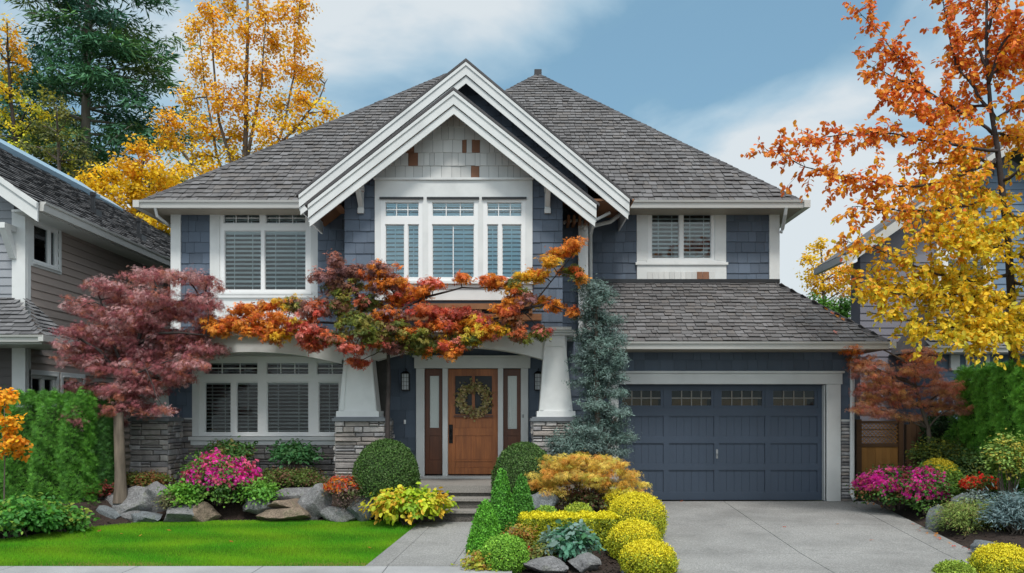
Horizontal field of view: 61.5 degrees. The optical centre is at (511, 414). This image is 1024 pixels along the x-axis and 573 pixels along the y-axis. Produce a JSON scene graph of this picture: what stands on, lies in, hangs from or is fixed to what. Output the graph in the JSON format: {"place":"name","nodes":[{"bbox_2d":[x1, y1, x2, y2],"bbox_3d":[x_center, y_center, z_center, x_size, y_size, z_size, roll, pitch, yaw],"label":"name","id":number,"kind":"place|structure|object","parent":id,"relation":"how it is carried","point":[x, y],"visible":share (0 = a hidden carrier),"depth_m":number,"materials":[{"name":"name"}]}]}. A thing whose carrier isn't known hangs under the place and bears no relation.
{"place":"outdoors","nodes":[
{"label":"outdoors","id":0,"kind":"place"},
{"bbox_2d":[67,133,185,236],"bbox_3d":[-13.130,-3.905,30.093,4.297,11.009,4.192,0,0,0],"label":"yellow tree","id":1,"kind":"object","parent":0,"point":[134,173],"visible":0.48,"depth_m":29.35,"materials":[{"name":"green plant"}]},
{"bbox_2d":[0,485,399,539],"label":"mulch bed","id":2,"kind":"object","parent":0,"point":[233,512],"visible":0.08,"depth_m":13.87,"materials":[{"name":"soil"}]},
{"bbox_2d":[0,387,33,538],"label":"orange shrub","id":3,"kind":"object","parent":2,"relation":"on","point":[9,439],"visible":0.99,"depth_m":12.18,"materials":[{"name":"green plant"}]},
{"bbox_2d":[0,490,79,538],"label":"perennial","id":4,"kind":"object","parent":2,"relation":"on","point":[19,514],"visible":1,"depth_m":12.14,"materials":[{"name":"green plant"}]},
{"bbox_2d":[0,386,114,504],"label":"hedge","id":5,"kind":"object","parent":2,"relation":"on","point":[57,463],"visible":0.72,"depth_m":13.63,"materials":[{"name":"plant"}]},
{"bbox_2d":[32,501,99,533],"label":"perennial","id":6,"kind":"object","parent":2,"relation":"on","point":[72,524],"visible":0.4,"depth_m":12.68,"materials":[{"name":"green plant"}]},
{"bbox_2d":[85,479,113,499],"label":"ground cover","id":7,"kind":"object","parent":2,"relation":"on","point":[103,489],"visible":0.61,"depth_m":13.90,"materials":[{"name":"red plant"}]},
{"bbox_2d":[85,398,115,496],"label":"hedge","id":8,"kind":"object","parent":2,"relation":"on","point":[103,432],"visible":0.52,"depth_m":13.97,"materials":[{"name":"green plant"}]},
{"bbox_2d":[96,505,120,518],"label":"boulder","id":9,"kind":"object","parent":2,"relation":"on","point":[108,511],"visible":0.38,"depth_m":13.61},
{"bbox_2d":[112,412,127,503],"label":"tree trunk","id":10,"kind":"object","parent":2,"relation":"on","point":[120,494],"visible":0.99,"depth_m":13.78,"materials":[{"name":"brown wood"}]},
{"bbox_2d":[103,486,152,514],"bbox_3d":[-6.288,1.461,14.061,1.140,0.586,0.696,-3,-5,13],"label":"boulder","id":11,"kind":"object","parent":2,"relation":"on","point":[138,498],"visible":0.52,"depth_m":13.85,"materials":[{"name":"stone"}]},
{"bbox_2d":[121,510,139,520],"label":"boulder","id":12,"kind":"object","parent":2,"relation":"on","point":[126,515],"visible":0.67,"depth_m":13.69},
{"bbox_2d":[48,263,232,431],"bbox_3d":[-6.221,-0.573,14.362,3.114,3.949,2.038,0,0,0],"label":"maple tree","id":13,"kind":"object","parent":2,"relation":"on","point":[148,325],"visible":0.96,"depth_m":14.16,"materials":[{"name":"red plant"}]},
{"bbox_2d":[131,511,162,522],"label":"boulder","id":14,"kind":"object","parent":2,"relation":"on","point":[143,516],"visible":0.82,"depth_m":13.61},
{"bbox_2d":[126,469,175,487],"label":"ground cover","id":15,"kind":"object","parent":2,"relation":"on","point":[140,479],"visible":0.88,"depth_m":14.35,"materials":[{"name":"green plant"}]},
{"bbox_2d":[145,481,168,512],"bbox_3d":[-5.833,1.401,14.109,0.627,0.627,0.474,0,0,38],"label":"boulder","id":16,"kind":"object","parent":2,"relation":"on","point":[153,489],"visible":0.42,"depth_m":13.94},
{"bbox_2d":[164,503,195,521],"bbox_3d":[-5.242,1.608,13.787,0.655,0.394,0.703,0,0,-41],"label":"boulder","id":17,"kind":"object","parent":2,"relation":"on","point":[184,513],"visible":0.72,"depth_m":13.56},
{"bbox_2d":[151,488,186,509],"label":"ground cover","id":18,"kind":"object","parent":17,"relation":"on","point":[165,502],"visible":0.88,"depth_m":13.66,"materials":[{"name":"green plant"}]},
{"bbox_2d":[157,478,206,508],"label":"perennial","id":19,"kind":"object","parent":2,"relation":"on","point":[183,493],"visible":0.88,"depth_m":13.71,"materials":[{"name":"green plant"}]},
{"bbox_2d":[192,501,220,522],"bbox_3d":[-4.909,1.589,13.793,0.484,0.401,0.436,2,-2,-16],"label":"boulder","id":20,"kind":"object","parent":2,"relation":"on","point":[204,511],"visible":0.82,"depth_m":13.64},
{"bbox_2d":[174,447,269,507],"bbox_3d":[-4.728,1.014,14.180,1.488,0.947,1.434,0,0,0],"label":"azalea","id":21,"kind":"object","parent":2,"relation":"on","point":[215,474],"visible":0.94,"depth_m":13.86,"materials":[{"name":"pink plant"}]},
{"bbox_2d":[194,435,257,460],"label":"shrub","id":22,"kind":"object","parent":2,"relation":"on","point":[234,446],"visible":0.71,"depth_m":14.98,"materials":[{"name":"green plant"}]},
{"bbox_2d":[256,506,310,521],"bbox_3d":[-3.658,1.614,13.835,0.872,0.261,0.718,-4,-1,-9],"label":"boulder","id":23,"kind":"object","parent":2,"relation":"on","point":[286,514],"visible":0.88,"depth_m":13.59,"materials":[{"name":"stone"}]},
{"bbox_2d":[242,497,271,514],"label":"boulder","id":24,"kind":"object","parent":23,"relation":"on","point":[257,508],"visible":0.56,"depth_m":13.77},
{"bbox_2d":[233,477,288,506],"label":"perennial","id":25,"kind":"object","parent":24,"relation":"on","point":[260,488],"visible":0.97,"depth_m":13.78,"materials":[{"name":"green plant"}]},
{"bbox_2d":[267,498,306,510],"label":"boulder","id":26,"kind":"object","parent":2,"relation":"on","point":[290,503],"visible":0.61,"depth_m":13.68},
{"bbox_2d":[251,466,328,489],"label":"ground cover","id":27,"kind":"object","parent":2,"relation":"on","point":[286,477],"visible":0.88,"depth_m":14.53,"materials":[{"name":"green plant"}]},
{"bbox_2d":[269,487,311,500],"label":"boulder","id":28,"kind":"object","parent":2,"relation":"on","point":[299,492],"visible":0.37,"depth_m":14.13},
{"bbox_2d":[266,438,328,487],"bbox_3d":[-3.841,0.873,15.214,0.979,0.922,1.003,0,0,-30],"label":"shrub","id":29,"kind":"object","parent":2,"relation":"on","point":[291,453],"visible":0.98,"depth_m":15.07,"materials":[{"name":"green plant"}]},
{"bbox_2d":[298,483,331,519],"bbox_3d":[-3.218,1.453,13.960,0.662,0.662,0.410,-7,3,6],"label":"boulder","id":30,"kind":"object","parent":2,"relation":"on","point":[312,501],"visible":0.62,"depth_m":13.82,"materials":[{"name":"stone"}]},
{"bbox_2d":[320,506,355,522],"bbox_3d":[-2.725,1.611,13.791,0.681,0.266,0.410,5,-4,8],"label":"boulder","id":31,"kind":"object","parent":2,"relation":"on","point":[329,513],"visible":0.77,"depth_m":13.63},
{"bbox_2d":[315,468,365,507],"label":"red flowers","id":32,"kind":"object","parent":31,"relation":"on","point":[341,485],"visible":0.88,"depth_m":13.60,"materials":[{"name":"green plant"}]},
{"bbox_2d":[347,495,375,521],"bbox_3d":[-2.332,1.490,13.756,0.616,0.494,0.372,0,0,-12],"label":"boulder","id":33,"kind":"object","parent":2,"relation":"on","point":[354,511],"visible":0.57,"depth_m":13.62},
{"bbox_2d":[323,492,369,514],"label":"heather","id":34,"kind":"object","parent":33,"relation":"on","point":[349,501],"visible":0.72,"depth_m":13.58,"materials":[{"name":"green plant"}]},
{"bbox_2d":[351,438,420,499],"bbox_3d":[-2.042,0.897,13.948,1.145,1.045,1.147,0,0,0],"label":"boxwood","id":35,"kind":"object","parent":2,"relation":"on","point":[383,463],"visible":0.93,"depth_m":13.58,"materials":[{"name":"green plant"}]},
{"bbox_2d":[197,236,591,439],"bbox_3d":[-1.945,-0.794,14.357,6.522,4.292,1.279,0,0,0],"label":"maple tree","id":36,"kind":"object","parent":2,"relation":"on","point":[312,335],"visible":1,"depth_m":14.22,"materials":[{"name":"orange plant"}]},
{"bbox_2d":[0,519,418,565],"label":"lawn","id":37,"kind":"structure","parent":0,"point":[190,549],"depth_m":11.53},
{"bbox_2d":[0,566,511,572],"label":"sidewalk","id":38,"kind":"structure","parent":0,"point":[231,569],"depth_m":10.13,"materials":[{"name":"concrete"}]},
{"bbox_2d":[358,482,458,525],"bbox_3d":[-1.602,1.391,13.374,1.576,0.731,1.243,0,0,0],"label":"spirea","id":39,"kind":"object","parent":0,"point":[409,503],"visible":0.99,"depth_m":13.07,"materials":[{"name":"yellow plant"}]},
{"bbox_2d":[366,522,472,566],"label":"front path","id":40,"kind":"structure","parent":0,"point":[432,544],"depth_m":11.53,"materials":[{"name":"concrete"}]},
{"bbox_2d":[0,0,1023,313],"label":"sky","id":41,"kind":"structure","parent":0,"point":[715,77],"materials":[{"name":"blue"}]},
{"bbox_2d":[517,505,621,572],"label":"mulch bed","id":42,"kind":"object","parent":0,"point":[610,565],"visible":0.02,"depth_m":10.49,"materials":[{"name":"soil"}]},
{"bbox_2d":[450,549,502,571],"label":"perennial","id":43,"kind":"object","parent":42,"relation":"on","point":[475,561],"visible":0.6,"depth_m":10.13,"materials":[{"name":"yellow plant"}]},
{"bbox_2d":[464,498,501,555],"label":"dwarf conifer","id":44,"kind":"object","parent":42,"relation":"on","point":[485,525],"visible":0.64,"depth_m":11.03,"materials":[{"name":"green plant"}]},
{"bbox_2d":[489,468,516,533],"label":"dwarf conifer","id":45,"kind":"object","parent":42,"relation":"on","point":[501,503],"visible":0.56,"depth_m":11.70,"materials":[{"name":"green plant"}]},
{"bbox_2d":[480,533,530,572],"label":"ball shrub","id":46,"kind":"object","parent":42,"relation":"on","point":[512,552],"visible":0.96,"depth_m":10.06,"materials":[{"name":"green plant"}]},
{"bbox_2d":[500,520,540,547],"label":"perennial","id":47,"kind":"object","parent":42,"relation":"on","point":[518,532],"visible":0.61,"depth_m":11.06,"materials":[{"name":"brown plant"}]},
{"bbox_2d":[490,441,551,494],"bbox_3d":[0.196,0.943,13.901,1.092,1.033,1.094,0,0,0],"label":"boxwood","id":48,"kind":"object","parent":42,"relation":"on","point":[517,459],"visible":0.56,"depth_m":13.58,"materials":[{"name":"green plant"}]},
{"bbox_2d":[512,473,534,523],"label":"dwarf conifer","id":49,"kind":"object","parent":42,"relation":"on","point":[522,501],"visible":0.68,"depth_m":12.41,"materials":[{"name":"green plant"}]},
{"bbox_2d":[526,539,558,558],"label":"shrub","id":50,"kind":"object","parent":42,"relation":"on","point":[535,552],"visible":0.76,"depth_m":10.49,"materials":[{"name":"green plant"}]},
{"bbox_2d":[522,556,568,572],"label":"boulder","id":51,"kind":"object","parent":42,"relation":"on","point":[549,564],"visible":0.98,"depth_m":10.10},
{"bbox_2d":[535,504,556,512],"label":"mound shrub","id":52,"kind":"object","parent":42,"relation":"on","point":[548,508],"visible":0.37,"depth_m":12.33,"materials":[{"name":"green plant"}]},
{"bbox_2d":[532,490,559,509],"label":"boulder","id":53,"kind":"object","parent":42,"relation":"on","point":[551,500],"visible":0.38,"depth_m":12.78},
{"bbox_2d":[531,518,605,561],"bbox_3d":[0.698,1.565,10.632,0.827,0.564,0.753,0,0,37],"label":"perennial","id":54,"kind":"object","parent":42,"relation":"on","point":[571,541],"visible":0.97,"depth_m":10.47,"materials":[{"name":"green plant"}]},
{"bbox_2d":[516,509,621,550],"bbox_3d":[0.765,1.546,11.476,1.434,0.527,0.710,0,0,0],"label":"golden hedge","id":55,"kind":"object","parent":42,"relation":"on","point":[600,524],"visible":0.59,"depth_m":11.21,"materials":[{"name":"plant"}]},
{"bbox_2d":[561,501,593,511],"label":"mound shrub","id":56,"kind":"object","parent":42,"relation":"on","point":[576,507],"visible":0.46,"depth_m":12.30,"materials":[{"name":"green plant"}]},
{"bbox_2d":[568,552,601,572],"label":"boulder","id":57,"kind":"object","parent":42,"relation":"on","point":[584,562],"visible":0.94,"depth_m":10.18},
{"bbox_2d":[525,451,653,510],"bbox_3d":[1.136,1.088,13.066,2.051,1.177,1.475,0,0,0],"label":"laceleaf maple","id":58,"kind":"object","parent":42,"relation":"on","point":[553,478],"visible":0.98,"depth_m":12.88,"materials":[{"name":"orange plant"}]},
{"bbox_2d":[543,273,640,505],"bbox_3d":[1.351,-0.326,14.497,1.712,4.052,1.075,0,0,0],"label":"blue spruce","id":59,"kind":"object","parent":42,"relation":"on","point":[590,439],"visible":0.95,"depth_m":14.40,"materials":[{"name":"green plant"}]},
{"bbox_2d":[600,488,634,510],"bbox_3d":[1.655,1.397,12.953,0.657,0.621,0.664,0,0,0],"label":"golden ball","id":60,"kind":"object","parent":42,"relation":"on","point":[609,498],"visible":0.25,"depth_m":12.81,"materials":[{"name":"plant"}]},
{"bbox_2d":[604,517,661,558],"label":"bush","id":61,"kind":"object","parent":42,"relation":"on","point":[621,534],"visible":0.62,"depth_m":10.68,"materials":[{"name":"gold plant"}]},
{"bbox_2d":[606,490,668,538],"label":"bush","id":62,"kind":"object","parent":42,"relation":"on","point":[638,505],"visible":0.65,"depth_m":11.85,"materials":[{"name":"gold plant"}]},
{"bbox_2d":[617,538,680,572],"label":"bush","id":63,"kind":"object","parent":42,"relation":"on","point":[649,555],"visible":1,"depth_m":9.74,"materials":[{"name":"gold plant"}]},
{"bbox_2d":[555,483,612,511],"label":"shrub","id":64,"kind":"object","parent":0,"point":[595,501],"visible":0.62,"depth_m":12.98,"materials":[{"name":"brown plant"}]},
{"bbox_2d":[660,499,861,500],"bbox_3d":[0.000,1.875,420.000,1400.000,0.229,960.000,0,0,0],"label":"ground","id":65,"kind":"structure","parent":0,"point":[748,500],"depth_m":17.62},
{"bbox_2d":[0,13,55,153],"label":"birch tree","id":66,"kind":"object","parent":65,"relation":"on","point":[12,126],"visible":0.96,"depth_m":33.98,"materials":[{"name":"yellow plant"}]},
{"bbox_2d":[17,84,99,182],"bbox_3d":[-17.034,-5.230,31.938,3.400,13.663,2.226,0,0,20],"label":"mossy tree","id":67,"kind":"object","parent":65,"relation":"on","point":[58,157],"visible":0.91,"depth_m":31.86,"materials":[{"name":"green plant"}]},
{"bbox_2d":[0,139,170,473],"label":"house","id":68,"kind":"structure","parent":65,"relation":"on","point":[64,234],"depth_m":17.17,"materials":[{"name":"beige"}]},
{"bbox_2d":[30,369,58,406],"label":"window","id":69,"kind":"structure","parent":68,"relation":"in","point":[39,378],"depth_m":16.70,"materials":[{"name":"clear glass"}]},
{"bbox_2d":[31,219,61,274],"bbox_3d":[-9.110,-3.295,16.780,0.160,0.970,1.100,0,0,0],"label":"window","id":70,"kind":"structure","parent":68,"relation":"in","point":[45,242],"depth_m":16.87,"materials":[{"name":"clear glass"}]},
{"bbox_2d":[60,372,84,406],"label":"window","id":71,"kind":"structure","parent":68,"relation":"in","point":[63,375],"depth_m":17.67,"materials":[{"name":"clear glass"}]},
{"bbox_2d":[147,266,163,294],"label":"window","id":72,"kind":"structure","parent":68,"relation":"in","point":[147,266],"depth_m":21.96,"materials":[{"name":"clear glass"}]},
{"bbox_2d":[0,0,231,194],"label":"conifer tree","id":73,"kind":"object","parent":65,"relation":"on","point":[120,43],"visible":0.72,"depth_m":37.13,"materials":[{"name":"green plant"}]},
{"bbox_2d":[143,0,343,181],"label":"poplar tree","id":74,"kind":"object","parent":65,"relation":"on","point":[301,99],"visible":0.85,"depth_m":32.69,"materials":[{"name":"yellow plant"}]},
{"bbox_2d":[123,58,895,521],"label":"house","id":75,"kind":"structure","parent":65,"relation":"on","point":[739,384],"depth_m":16.02,"materials":[{"name":"blue"}]},
{"bbox_2d":[210,215,317,294],"bbox_3d":[-5.004,-3.312,17.530,2.189,1.848,0.400,0,0,0],"label":"window","id":76,"kind":"structure","parent":75,"relation":"in","point":[250,254],"depth_m":17.47,"materials":[{"name":"white glass"}]},
{"bbox_2d":[192,353,342,435],"bbox_3d":[-4.202,-0.377,15.938,3.317,1.569,0.385,0,0,0],"label":"window","id":77,"kind":"structure","parent":75,"relation":"in","point":[242,394],"depth_m":15.86,"materials":[{"name":"white glass"}]},
{"bbox_2d":[381,199,421,279],"bbox_3d":[-1.982,-3.134,15.630,0.787,1.496,0.340,0,0,0],"label":"window","id":78,"kind":"structure","parent":75,"relation":"in","point":[401,219],"depth_m":15.52,"materials":[{"name":"glass"}]},
{"bbox_2d":[428,199,477,279],"bbox_3d":[-1.057,-3.134,15.630,0.939,1.496,0.340,0,0,0],"label":"window","id":79,"kind":"structure","parent":75,"relation":"in","point":[452,223],"depth_m":15.55,"materials":[{"name":"glass"}]},
{"bbox_2d":[448,369,497,473],"bbox_3d":[-0.725,0.132,16.017,0.928,1.956,0.135,0,0,0],"label":"front door","id":80,"kind":"structure","parent":75,"relation":"in","point":[472,446],"depth_m":16.04,"materials":[{"name":"brown wood"}]},
{"bbox_2d":[453,371,493,421],"bbox_3d":[-0.699,-0.334,15.967,0.787,0.953,0.188,0,0,0],"label":"wreath","id":81,"kind":"object","parent":75,"relation":"attached to","point":[475,411],"visible":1,"depth_m":15.97,"materials":[{"name":"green plant"}]},
{"bbox_2d":[483,199,524,278],"bbox_3d":[-0.139,-3.134,15.630,0.800,1.496,0.340,0,0,0],"label":"window","id":82,"kind":"structure","parent":75,"relation":"in","point":[503,219],"depth_m":15.53,"materials":[{"name":"glass"}]},
{"bbox_2d":[637,215,725,261],"bbox_3d":[3.419,-3.675,17.530,1.805,1.265,0.400,0,0,0],"label":"window","id":83,"kind":"structure","parent":75,"relation":"in","point":[660,238],"depth_m":17.47,"materials":[{"name":"white glass"}]},
{"bbox_2d":[619,385,821,499],"bbox_3d":[3.895,0.525,16.246,3.843,2.149,0.369,0,0,0],"label":"garage door","id":84,"kind":"structure","parent":75,"relation":"in","point":[697,442],"depth_m":16.14,"materials":[{"name":"paint"}]},
{"bbox_2d":[793,236,852,301],"bbox_3d":[10.230,-2.092,28.253,2.382,7.385,2.034,0,0,0],"label":"yellow tree","id":85,"kind":"object","parent":65,"relation":"on","point":[821,285],"visible":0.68,"depth_m":27.91,"materials":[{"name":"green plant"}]},
{"bbox_2d":[806,291,850,318],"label":"green tree","id":86,"kind":"object","parent":65,"relation":"on","point":[843,309],"visible":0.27,"depth_m":26.53,"materials":[{"name":"green plant"}]},
{"bbox_2d":[659,501,978,572],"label":"driveway","id":87,"kind":"structure","parent":0,"point":[736,537],"depth_m":12.13,"materials":[{"name":"concrete"}]},
{"bbox_2d":[814,141,1023,442],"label":"house","id":88,"kind":"structure","parent":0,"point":[894,232],"depth_m":18.98,"materials":[{"name":"wood"}]},
{"bbox_2d":[942,251,992,292],"bbox_3d":[10.025,-2.925,19.024,1.150,1.350,0.189,0,0,0],"label":"window","id":89,"kind":"structure","parent":88,"relation":"in","point":[944,262],"depth_m":18.99,"materials":[{"name":"white glass"}]},
{"bbox_2d":[965,355,989,369],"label":"window","id":90,"kind":"structure","parent":88,"relation":"in","point":[988,356],"depth_m":17.55,"materials":[{"name":"grey glass"}]},
{"bbox_2d":[857,495,1023,549],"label":"mulch bed","id":91,"kind":"object","parent":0,"point":[991,535],"visible":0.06,"depth_m":12.29,"materials":[{"name":"soil"}]},
{"bbox_2d":[740,0,1023,473],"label":"autumn tree","id":92,"kind":"object","parent":91,"relation":"on","point":[985,325],"visible":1,"depth_m":13.35,"materials":[{"name":"orange plant"}]},
{"bbox_2d":[854,418,910,496],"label":"garden gate","id":93,"kind":"structure","parent":91,"relation":"on","point":[868,455],"depth_m":16.70,"materials":[{"name":"brown wood"}]},
{"bbox_2d":[846,462,919,510],"bbox_3d":[6.413,1.203,14.641,1.396,0.830,1.299,0,0,0],"label":"azalea","id":94,"kind":"object","parent":91,"relation":"on","point":[886,481],"visible":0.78,"depth_m":14.38,"materials":[{"name":"pink plant"}]},
{"bbox_2d":[836,344,975,443],"bbox_3d":[7.074,0.100,15.284,2.547,2.900,1.537,0,0,0],"label":"maple tree","id":95,"kind":"object","parent":91,"relation":"on","point":[886,385],"visible":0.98,"depth_m":15.19,"materials":[{"name":"red plant"}]},
{"bbox_2d":[897,460,955,515],"bbox_3d":[6.725,1.172,13.901,0.904,0.891,0.836,0,0,-35],"label":"azalea","id":96,"kind":"object","parent":91,"relation":"on","point":[927,485],"visible":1,"depth_m":13.76,"materials":[{"name":"pink plant"}]},
{"bbox_2d":[909,422,956,469],"bbox_3d":[8.702,0.875,16.755,1.960,1.450,0.070,0,0,0],"label":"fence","id":97,"kind":"object","parent":91,"relation":"on","point":[915,429],"visible":0.06,"depth_m":16.72,"materials":[{"name":"brown wood"}]},
{"bbox_2d":[925,504,944,532],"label":"boulder","id":98,"kind":"object","parent":91,"relation":"on","point":[931,525],"visible":0.5,"depth_m":12.89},
{"bbox_2d":[916,410,959,464],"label":"hedge","id":99,"kind":"object","parent":91,"relation":"on","point":[939,426],"visible":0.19,"depth_m":16.09,"materials":[{"name":"plant"}]},
{"bbox_2d":[917,456,964,502],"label":"dome shrub","id":100,"kind":"object","parent":91,"relation":"on","point":[950,467],"visible":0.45,"depth_m":13.94,"materials":[{"name":"yellow plant"}]},
{"bbox_2d":[904,432,978,463],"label":"shrub","id":101,"kind":"object","parent":91,"relation":"on","point":[934,449],"visible":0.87,"depth_m":14.86,"materials":[{"name":"green plant"}]},
{"bbox_2d":[951,493,969,505],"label":"boulder","id":102,"kind":"object","parent":91,"relation":"on","point":[956,497],"visible":0.23,"depth_m":13.57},
{"bbox_2d":[920,495,1015,534],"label":"juniper","id":103,"kind":"object","parent":91,"relation":"on","point":[965,513],"visible":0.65,"depth_m":12.38,"materials":[{"name":"green plant"}]},
{"bbox_2d":[941,442,997,493],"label":"shrub","id":104,"kind":"object","parent":91,"relation":"on","point":[966,463],"visible":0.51,"depth_m":14.23,"materials":[{"name":"green plant"}]},
{"bbox_2d":[953,486,995,509],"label":"shrub","id":105,"kind":"object","parent":91,"relation":"on","point":[971,496],"visible":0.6,"depth_m":13.15,"materials":[{"name":"grey plant"}]},
{"bbox_2d":[955,471,1005,499],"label":"red flowers","id":106,"kind":"object","parent":91,"relation":"on","point":[980,482],"visible":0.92,"depth_m":13.57,"materials":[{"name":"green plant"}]},
{"bbox_2d":[942,357,1023,501],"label":"hedge","id":107,"kind":"object","parent":91,"relation":"on","point":[986,392],"visible":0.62,"depth_m":14.36,"materials":[{"name":"plant"}]},
{"bbox_2d":[970,540,997,551],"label":"boulder","id":108,"kind":"object","parent":91,"relation":"on","point":[974,545],"visible":0.44,"depth_m":11.04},
{"bbox_2d":[967,541,1023,572],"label":"golden ball","id":109,"kind":"object","parent":91,"relation":"on","point":[999,558],"visible":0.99,"depth_m":9.78,"materials":[{"name":"plant"}]},
{"bbox_2d":[974,483,1023,533],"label":"blue spruce","id":110,"kind":"object","parent":91,"relation":"on","point":[1007,508],"visible":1,"depth_m":11.82,"materials":[{"name":"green plant"}]},
{"bbox_2d":[977,428,1023,498],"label":"shrub","id":111,"kind":"object","parent":91,"relation":"on","point":[1010,458],"visible":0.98,"depth_m":12.84,"materials":[{"name":"green plant"}]},
{"bbox_2d":[931,559,976,572],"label":"ball shrub","id":112,"kind":"object","parent":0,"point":[951,566],"visible":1,"depth_m":9.81,"materials":[{"name":"green plant"}]}
]}

